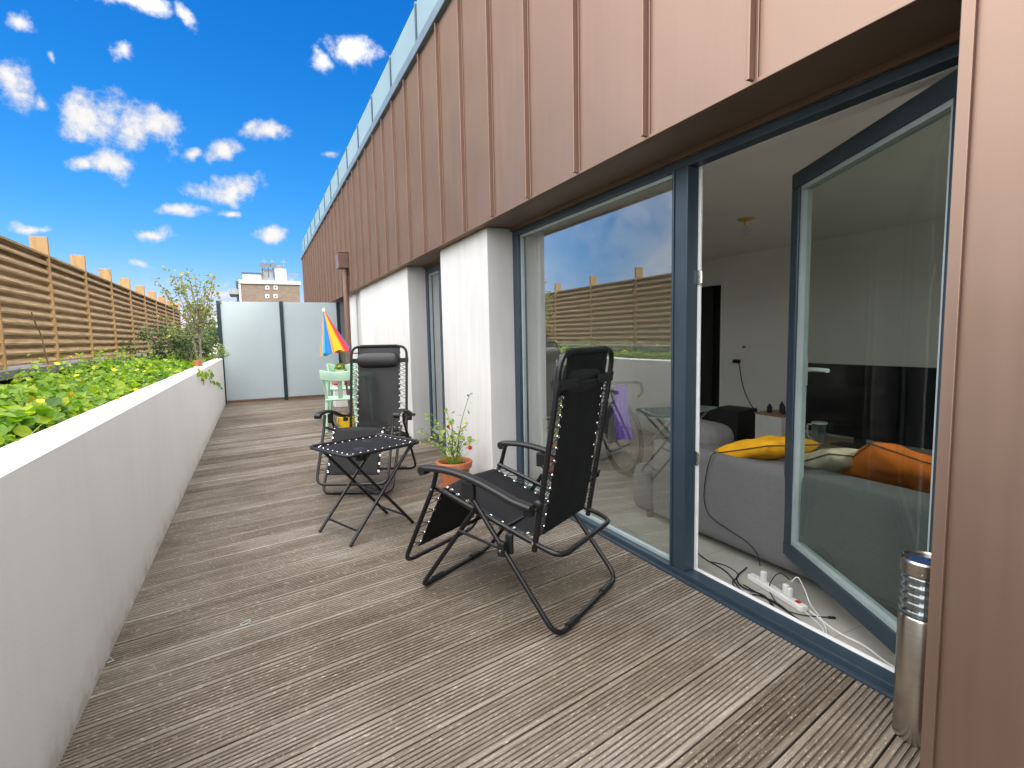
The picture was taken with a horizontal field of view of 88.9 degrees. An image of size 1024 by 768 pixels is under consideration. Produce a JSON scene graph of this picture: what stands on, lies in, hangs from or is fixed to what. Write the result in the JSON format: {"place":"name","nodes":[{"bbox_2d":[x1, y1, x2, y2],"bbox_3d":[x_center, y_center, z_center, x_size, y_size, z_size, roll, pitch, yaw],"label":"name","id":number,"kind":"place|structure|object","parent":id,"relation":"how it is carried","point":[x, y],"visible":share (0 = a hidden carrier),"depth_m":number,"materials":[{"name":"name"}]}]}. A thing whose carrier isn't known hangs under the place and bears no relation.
{"place":"outdoors","nodes":[
{"label":"outdoors","id":0,"kind":"place"},
{"bbox_2d":[188,311,217,353],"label":"white house","id":1,"kind":"structure","parent":0,"point":[213,312],"depth_m":51.82,"materials":[{"name":"white"}]},
{"bbox_2d":[0,0,416,340],"label":"sky","id":2,"kind":"structure","parent":0,"point":[138,137],"materials":[{"name":"blue"}]},
{"bbox_2d":[229,259,300,301],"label":"apartment tower","id":3,"kind":"structure","parent":0,"point":[263,286],"depth_m":108.30,"materials":[{"name":"brick"}]},
{"bbox_2d":[57,397,919,767],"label":"deck","id":4,"kind":"structure","parent":0,"point":[367,649],"depth_m":2.06,"materials":[{"name":"brown wood"}]},
{"bbox_2d":[0,358,225,767],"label":"parapet wall","id":5,"kind":"structure","parent":4,"relation":"on","point":[90,500],"depth_m":1.85,"materials":[{"name":"white paint"}]},
{"bbox_2d":[193,360,200,365],"bbox_3d":[-3.942,-0.259,6.532,0.098,0.070,0.097,-4,6,-26],"label":"planter pot","id":6,"kind":"object","parent":5,"relation":"on","point":[196,362],"visible":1,"depth_m":6.50,"materials":[{"name":"ceramic"}]},
{"bbox_2d":[192,366,222,390],"bbox_3d":[-4.421,-0.015,7.576,0.266,0.591,3.968,-4,6,-26],"label":"trailing sprig","id":7,"kind":"object","parent":5,"relation":"on","point":[202,374],"visible":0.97,"depth_m":6.55,"materials":[{"name":"green plant"}]},
{"bbox_2d":[216,301,342,403],"bbox_3d":[-4.825,-0.689,11.014,2.355,2.085,0.120,-4,6,-26],"label":"glass screen","id":8,"kind":"object","parent":4,"relation":"on","point":[273,349],"visible":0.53,"depth_m":10.90,"materials":[{"name":"frosted glass"},{"name":"dark painted metal"}]},
{"bbox_2d":[325,381,329,401],"bbox_3d":[-2.536,0.200,8.101,0.742,0.736,0.700,-3,5,-18],"label":"garden table","id":9,"kind":"object","parent":4,"relation":"on","point":[327,383],"visible":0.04,"depth_m":7.71,"materials":[{"name":"green paint"}]},
{"bbox_2d":[334,363,346,371],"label":"potted plant","id":10,"kind":"object","parent":9,"relation":"on","point":[338,367],"visible":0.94,"depth_m":7.86,"materials":[{"name":"green plant"}]},
{"bbox_2d":[320,308,351,412],"bbox_3d":[-2.667,-0.283,7.941,0.482,1.731,0.360,-4,6,-26],"label":"beach parasol","id":11,"kind":"object","parent":4,"relation":"on","point":[332,340],"visible":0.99,"depth_m":7.79,"materials":[{"name":"multicoloured fabric"}]},
{"bbox_2d":[319,369,357,432],"bbox_3d":[-2.406,0.208,7.327,0.505,0.858,0.571,-3,5,-18],"label":"garden chair","id":12,"kind":"object","parent":4,"relation":"on","point":[338,377],"visible":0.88,"depth_m":7.10,"materials":[{"name":"green paint"}]},
{"bbox_2d":[332,382,347,407],"bbox_3d":[-3.179,0.195,9.851,0.370,0.449,0.290,-4,6,-26],"label":"white box","id":13,"kind":"object","parent":4,"relation":"on","point":[342,403],"visible":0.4,"depth_m":9.71,"materials":[{"name":"plastic"}]},
{"bbox_2d":[326,363,356,413],"bbox_3d":[-2.877,0.080,8.838,0.505,0.858,0.571,-3,5,-16],"label":"garden chair","id":14,"kind":"object","parent":4,"relation":"on","point":[329,367],"visible":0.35,"depth_m":8.98,"materials":[{"name":"green paint"}]},
{"bbox_2d":[336,412,354,427],"bbox_3d":[-2.325,0.509,7.393,0.340,0.235,0.200,-4,6,-30],"label":"watering can","id":15,"kind":"object","parent":4,"relation":"on","point":[342,423],"visible":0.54,"depth_m":7.30,"materials":[{"name":"yellow plastic"}]},
{"bbox_2d":[309,433,419,546],"bbox_3d":[-0.954,0.673,3.441,0.491,0.579,0.571,4,7,42],"label":"side table","id":16,"kind":"object","parent":4,"relation":"on","point":[362,448],"visible":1,"depth_m":3.40,"materials":[{"name":"black metal"}]},
{"bbox_2d":[314,344,416,494],"bbox_3d":[-1.256,0.267,4.519,0.700,1.198,0.932,-1,5,2],"label":"recliner chair","id":17,"kind":"object","parent":4,"relation":"on","point":[379,409],"visible":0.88,"depth_m":4.86,"materials":[{"name":"black fabric"}]},
{"bbox_2d":[436,457,472,487],"bbox_3d":[-0.473,0.750,4.300,0.301,0.243,0.301,-4,6,-26],"label":"flower pot","id":18,"kind":"object","parent":4,"relation":"on","point":[465,465],"visible":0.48,"depth_m":4.21,"materials":[{"name":"ceramic"}]},
{"bbox_2d":[416,393,478,464],"bbox_3d":[-0.540,0.373,4.252,0.495,0.603,0.323,-4,6,-26],"label":"potted plant","id":19,"kind":"object","parent":18,"relation":"on","point":[452,461],"visible":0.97,"depth_m":4.25,"materials":[{"name":"green plant"}]},
{"bbox_2d":[405,346,614,635],"bbox_3d":[-0.022,0.417,2.595,0.932,1.198,0.700,2,6,34],"label":"recliner chair","id":20,"kind":"object","parent":4,"relation":"on","point":[505,502],"visible":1,"depth_m":2.41,"materials":[{"name":"black fabric"}]},
{"bbox_2d":[892,550,930,747],"bbox_3d":[1.244,0.802,1.586,0.125,0.564,0.126,-4,6,-26],"label":"bollard lamp","id":21,"kind":"object","parent":4,"relation":"on","point":[910,652],"visible":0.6,"depth_m":1.56,"materials":[{"name":"metal"}]},
{"bbox_2d":[540,270,631,418],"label":"room wall","id":22,"kind":"structure","parent":0,"point":[585,309],"depth_m":8.75,"materials":[{"name":"paint"}]},
{"bbox_2d":[433,41,958,423],"bbox_3d":[0.804,-0.143,3.057,0.144,2.400,9.980,-4,6,-26],"label":"window frame","id":23,"kind":"structure","parent":0,"point":[908,90],"depth_m":2.33,"materials":[{"name":"paint"}]},
{"bbox_2d":[713,285,720,406],"bbox_3d":[3.026,-0.521,7.823,0.140,2.200,1.000,-4,6,-26],"label":"corridor","id":24,"kind":"object","parent":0,"point":[717,344],"visible":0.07,"depth_m":7.67,"materials":[{"name":"black"}]},
{"bbox_2d":[543,413,896,665],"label":"room floor","id":25,"kind":"structure","parent":0,"point":[613,498],"depth_m":3.31,"materials":[{"name":"grey tile"}]},
{"bbox_2d":[596,381,643,475],"bbox_3d":[0.898,0.365,5.471,0.448,0.954,1.688,-3,6,-19],"label":"bicycle","id":26,"kind":"object","parent":25,"relation":"on","point":[610,412],"visible":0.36,"depth_m":5.06,"materials":[{"name":"metal"}]},
{"bbox_2d":[614,385,633,439],"bbox_3d":[1.012,0.256,4.743,0.168,0.491,0.144,-1,5,4],"label":"towel","id":27,"kind":"object","parent":26,"relation":"hanging from","point":[623,428],"visible":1,"depth_m":4.75,"materials":[{"name":"purple fabric"}]},
{"bbox_2d":[623,402,716,468],"bbox_3d":[1.599,0.552,5.361,0.600,0.584,1.000,4,7,44],"label":"table","id":28,"kind":"object","parent":25,"relation":"on","point":[659,411],"visible":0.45,"depth_m":5.17,"materials":[{"name":"glass"}]},
{"bbox_2d":[709,405,756,440],"bbox_3d":[2.784,0.495,6.579,0.420,0.388,0.400,-5,6,-34],"label":"subwoofer","id":29,"kind":"object","parent":25,"relation":"on","point":[739,421],"visible":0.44,"depth_m":6.42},
{"bbox_2d":[698,553,771,605],"bbox_3d":[1.252,1.061,2.904,0.198,0.008,0.814,-1,5,-3],"label":"cable","id":30,"kind":"object","parent":25,"relation":"on","point":[740,572],"visible":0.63,"depth_m":2.86,"materials":[{"name":"black plastic"}]},
{"bbox_2d":[711,561,795,617],"bbox_3d":[1.238,1.075,2.752,0.114,0.006,0.660,-2,5,-9],"label":"cable","id":31,"kind":"object","parent":25,"relation":"on","point":[752,594],"visible":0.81,"depth_m":2.83,"materials":[{"name":"black plastic"}]},
{"bbox_2d":[750,594,773,606],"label":"cable","id":32,"kind":"object","parent":25,"relation":"on","point":[763,597],"visible":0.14,"depth_m":2.65,"materials":[{"name":"black plastic"}]},
{"bbox_2d":[754,410,785,437],"bbox_3d":[3.067,0.538,6.006,0.380,0.420,0.360,-4,6,-26],"label":"storage cube","id":33,"kind":"object","parent":25,"relation":"on","point":[773,423],"visible":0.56,"depth_m":5.91,"materials":[{"name":"white wood"}]},
{"bbox_2d":[767,404,771,412],"bbox_3d":[2.963,0.278,6.001,0.056,0.100,0.055,-4,6,-26],"label":"bottle","id":34,"kind":"object","parent":33,"relation":"on","point":[769,408],"visible":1,"depth_m":5.98,"materials":[{"name":"black glass"}]},
{"bbox_2d":[781,403,784,413],"bbox_3d":[3.052,0.279,5.865,0.040,0.120,0.039,-4,6,-26],"label":"bottle","id":35,"kind":"object","parent":33,"relation":"on","point":[783,409],"visible":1,"depth_m":5.85,"materials":[{"name":"black glass"}]},
{"bbox_2d":[743,584,801,620],"bbox_3d":[1.309,1.092,2.551,0.020,0.012,0.499,-3,5,-15],"label":"cable","id":36,"kind":"object","parent":25,"relation":"on","point":[772,601],"visible":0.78,"depth_m":2.59,"materials":[{"name":"black plastic"}]},
{"bbox_2d":[747,573,807,611],"bbox_3d":[1.359,1.066,2.688,0.042,0.034,0.373,-3,5,-15],"label":"power strip","id":37,"kind":"object","parent":25,"relation":"on","point":[793,602],"visible":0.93,"depth_m":2.66,"materials":[{"name":"white plastic"}]},
{"bbox_2d":[760,570,766,581],"bbox_3d":[1.335,1.019,2.767,0.026,0.055,0.026,-3,5,-15],"label":"adapter plug","id":38,"kind":"object","parent":37,"relation":"on","point":[763,575],"visible":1,"depth_m":2.76,"materials":[{"name":"white plastic"}]},
{"bbox_2d":[782,583,792,597],"bbox_3d":[1.379,1.033,2.609,0.026,0.055,0.049,-3,5,-15],"label":"adapter plug","id":39,"kind":"object","parent":37,"relation":"on","point":[787,590],"visible":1,"depth_m":2.60,"materials":[{"name":"white plastic"}]},
{"bbox_2d":[634,419,929,616],"bbox_3d":[1.905,0.682,2.904,0.966,0.739,2.728,-4,6,-26],"label":"sofa","id":40,"kind":"object","parent":25,"relation":"on","point":[862,534],"visible":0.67,"depth_m":2.68,"materials":[{"name":"grey fabric"}]},
{"bbox_2d":[703,450,760,565],"bbox_3d":[1.304,0.685,3.027,0.092,0.520,0.558,-2,5,-11],"label":"cable","id":41,"kind":"object","parent":40,"relation":"hanging from","point":[718,522],"visible":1,"depth_m":3.21,"materials":[{"name":"black plastic"}]},
{"bbox_2d":[715,435,822,458],"bbox_3d":[1.510,0.390,3.124,0.405,0.145,0.464,1,-13,-19],"label":"cushion","id":42,"kind":"object","parent":40,"relation":"on","point":[768,447],"visible":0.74,"depth_m":2.97,"materials":[{"name":"yellow fabric"}]},
{"bbox_2d":[804,448,858,473],"bbox_3d":[1.787,0.450,2.931,0.424,0.142,0.454,5,-20,-11],"label":"cushion","id":43,"kind":"object","parent":40,"relation":"on","point":[838,460],"visible":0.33,"depth_m":2.75,"materials":[{"name":"grey fabric"}]},
{"bbox_2d":[841,442,931,493],"bbox_3d":[1.991,0.466,2.719,0.484,0.200,0.504,18,-22,12],"label":"cushion","id":44,"kind":"object","parent":40,"relation":"on","point":[895,465],"visible":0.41,"depth_m":2.56,"materials":[{"name":"orange fabric"}]},
{"bbox_2d":[769,573,835,618],"bbox_3d":[1.383,1.039,2.556,0.146,0.113,0.331,-4,6,-26],"label":"cable","id":45,"kind":"object","parent":25,"relation":"on","point":[831,617],"visible":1,"depth_m":2.49,"materials":[{"name":"black plastic"}]},
{"bbox_2d":[791,577,826,633],"bbox_3d":[1.409,1.043,2.442,0.083,0.122,0.387,0,5,12],"label":"cable","id":46,"kind":"object","parent":25,"relation":"on","point":[793,579],"visible":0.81,"depth_m":2.58,"materials":[{"name":"white plastic"}]},
{"bbox_2d":[804,611,823,631],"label":"cable","id":47,"kind":"object","parent":25,"relation":"on","point":[815,620],"visible":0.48,"depth_m":2.42,"materials":[{"name":"white plastic"}]},
{"bbox_2d":[808,608,894,667],"bbox_3d":[1.473,1.111,2.310,0.032,0.009,0.495,-2,5,-12],"label":"cable","id":48,"kind":"object","parent":25,"relation":"on","point":[863,645],"visible":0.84,"depth_m":2.27,"materials":[{"name":"white plastic"}]},
{"bbox_2d":[778,432,931,455],"bbox_3d":[3.343,0.712,5.178,0.550,0.212,1.310,-4,6,-26],"label":"tv bench","id":49,"kind":"object","parent":25,"relation":"on","point":[820,439],"visible":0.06,"depth_m":5.37,"materials":[{"name":"brown wood"}]},
{"bbox_2d":[806,421,827,444],"bbox_3d":[3.079,0.487,5.246,0.148,0.228,0.191,-1,5,5],"label":"water jug","id":50,"kind":"object","parent":49,"relation":"on","point":[819,422],"visible":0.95,"depth_m":5.21,"materials":[{"name":"clear glass"}]},
{"bbox_2d":[805,363,936,449],"bbox_3d":[3.357,0.216,5.027,0.200,0.800,1.240,-4,6,-26],"label":"television","id":51,"kind":"object","parent":49,"relation":"on","point":[861,404],"visible":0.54,"depth_m":4.91,"materials":[{"name":"black plastic"}]},
{"bbox_2d":[540,84,950,273],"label":"room ceiling","id":52,"kind":"structure","parent":0,"point":[902,182],"depth_m":4.38,"materials":[{"name":"paint"}]},
{"bbox_2d":[738,217,754,234],"bbox_3d":[2.183,-1.462,4.859,0.150,0.154,0.150,-4,6,-26],"label":"ceiling bulb","id":53,"kind":"object","parent":52,"relation":"attached to","point":[745,220],"visible":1,"depth_m":4.83,"materials":[{"name":"gold metal"}]},
{"bbox_2d":[632,218,944,452],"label":"wall","id":54,"kind":"structure","parent":0,"point":[875,297],"depth_m":6.16,"materials":[{"name":"paint"}]},
{"bbox_2d":[702,281,723,406],"bbox_3d":[2.874,-0.443,7.742,0.011,2.065,0.630,-4,6,-26],"label":"door casing","id":55,"kind":"object","parent":54,"relation":"attached to","point":[721,339],"depth_m":7.47,"materials":[{"name":"white plastic"}]},
{"bbox_2d":[696,286,714,420],"bbox_3d":[2.886,-0.435,7.847,0.040,2.020,0.355,-4,6,-26],"label":"room door","id":56,"kind":"structure","parent":55,"relation":"attached to","point":[707,344],"depth_m":7.75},
{"bbox_2d":[741,344,749,350],"bbox_3d":[3.179,-0.493,7.095,0.024,0.090,0.130,-4,6,-26],"label":"thermostat","id":57,"kind":"object","parent":54,"relation":"attached to","point":[745,347],"visible":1,"depth_m":7.09,"materials":[{"name":"white plastic"}]},
{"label":"planter soil","id":58,"kind":"structure","parent":0,"visible":0},
{"bbox_2d":[65,391,74,401],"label":"yellow flower","id":59,"kind":"object","parent":58,"relation":"on","point":[70,394],"visible":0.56,"depth_m":2.72,"materials":[{"name":"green plant"}]},
{"bbox_2d":[0,366,192,445],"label":"grass","id":60,"kind":"structure","parent":58,"relation":"on","point":[20,404],"depth_m":2.81,"materials":[{"name":"plant"}]},
{"bbox_2d":[0,346,217,447],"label":"ground cover","id":61,"kind":"object","parent":58,"relation":"on","point":[26,419],"visible":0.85,"depth_m":3.33,"materials":[{"name":"green plant"}]},
{"bbox_2d":[119,320,201,360],"bbox_3d":[-5.695,-0.671,8.591,1.157,0.827,1.021,-4,6,-26],"label":"shrub","id":62,"kind":"object","parent":58,"relation":"on","point":[158,343],"visible":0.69,"depth_m":8.49,"materials":[{"name":"green plant"}]},
{"bbox_2d":[154,265,221,366],"bbox_3d":[-4.386,-0.881,7.036,0.880,1.474,0.850,-4,6,-26],"label":"tree","id":63,"kind":"object","parent":58,"relation":"on","point":[203,310],"visible":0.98,"depth_m":7.06,"materials":[{"name":"green plant"}]},
{"bbox_2d":[164,329,219,360],"bbox_3d":[-4.912,-0.562,8.025,0.722,0.681,0.917,-4,6,-26],"label":"shrub","id":64,"kind":"object","parent":58,"relation":"on","point":[177,343],"visible":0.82,"depth_m":7.91,"materials":[{"name":"green plant"}]},
{"bbox_2d":[175,316,219,354],"bbox_3d":[-6.588,-1.042,11.458,1.425,1.082,1.464,-4,6,-26],"label":"shrub","id":65,"kind":"object","parent":58,"relation":"on","point":[216,337],"visible":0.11,"depth_m":11.38,"materials":[{"name":"plant"}]},
{"bbox_2d":[168,300,227,351],"bbox_3d":[-7.536,-1.358,12.996,1.800,1.470,1.841,-4,6,-26],"label":"shrub","id":66,"kind":"object","parent":58,"relation":"on","point":[208,322],"visible":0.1,"depth_m":12.73,"materials":[{"name":"plant"}]},
{"bbox_2d":[179,325,218,358],"bbox_3d":[-5.503,-0.666,9.089,0.716,0.720,0.848,-4,6,-26],"label":"shrub","id":67,"kind":"object","parent":58,"relation":"on","point":[206,350],"visible":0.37,"depth_m":9.05,"materials":[{"name":"green plant"}]},
{"bbox_2d":[204,343,229,359],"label":"shrub","id":68,"kind":"object","parent":58,"relation":"on","point":[219,346],"visible":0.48,"depth_m":9.92,"materials":[{"name":"green plant"}]},
{"label":"ground","id":69,"kind":"structure","parent":0,"visible":0},
{"bbox_2d":[300,0,1023,767],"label":"apartment building","id":70,"kind":"structure","parent":69,"relation":"on","point":[486,130],"depth_m":2.46,"materials":[{"name":"brown metal"}]},
{"bbox_2d":[334,251,356,406],"bbox_3d":[-2.968,-0.947,9.449,0.293,2.810,0.356,-4,6,-26],"label":"downpipe","id":71,"kind":"object","parent":70,"relation":"attached to","point":[342,258],"visible":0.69,"depth_m":9.37,"materials":[{"name":"metal"}]},
{"bbox_2d":[425,263,445,446],"bbox_3d":[-0.735,-0.305,5.874,0.080,2.096,1.236,-4,6,-26],"label":"window frame","id":72,"kind":"structure","parent":70,"relation":"in","point":[433,294],"depth_m":6.23,"materials":[{"name":"grey metal"}]},
{"bbox_2d":[783,69,957,653],"bbox_3d":[1.476,-0.024,2.181,0.131,1.985,1.130,-1,5,4],"label":"door leaf","id":73,"kind":"structure","parent":70,"relation":"in","point":[937,101],"depth_m":2.37,"materials":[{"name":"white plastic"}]},
{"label":"planter bed","id":74,"kind":"structure","parent":70,"relation":"on","visible":0},
{"bbox_2d":[0,235,182,384],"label":"louvred fence","id":75,"kind":"object","parent":74,"relation":"on","point":[74,305],"visible":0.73,"depth_m":5.70,"materials":[{"name":"brown wood"}]},
{"bbox_2d":[31,311,48,363],"bbox_3d":[-4.415,-0.425,4.881,0.010,0.495,0.309,-4,6,-26],"label":"vine stem","id":76,"kind":"object","parent":75,"relation":"attached to","point":[41,337],"visible":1,"depth_m":4.92,"materials":[{"name":"brown plant"}]},
{"bbox_3d":[3.134,-0.367,7.217,0.012,0.080,0.080,-4,6,-26],"label":"wall socket","id":77,"kind":"object","parent":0,"visible":0},
{"bbox_3d":[3.104,-0.316,7.218,0.048,0.052,0.100,-4,6,-26],"label":"power plug","id":78,"kind":"object","parent":77,"relation":"attached to","visible":0},
{"bbox_2d":[737,361,752,407],"bbox_3d":[3.236,0.108,6.997,0.033,0.816,0.525,-4,6,-26],"label":"power cable","id":79,"kind":"object","parent":78,"relation":"hanging from","point":[743,386],"visible":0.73,"depth_m":7.14,"materials":[{"name":"black plastic"}]}
]}

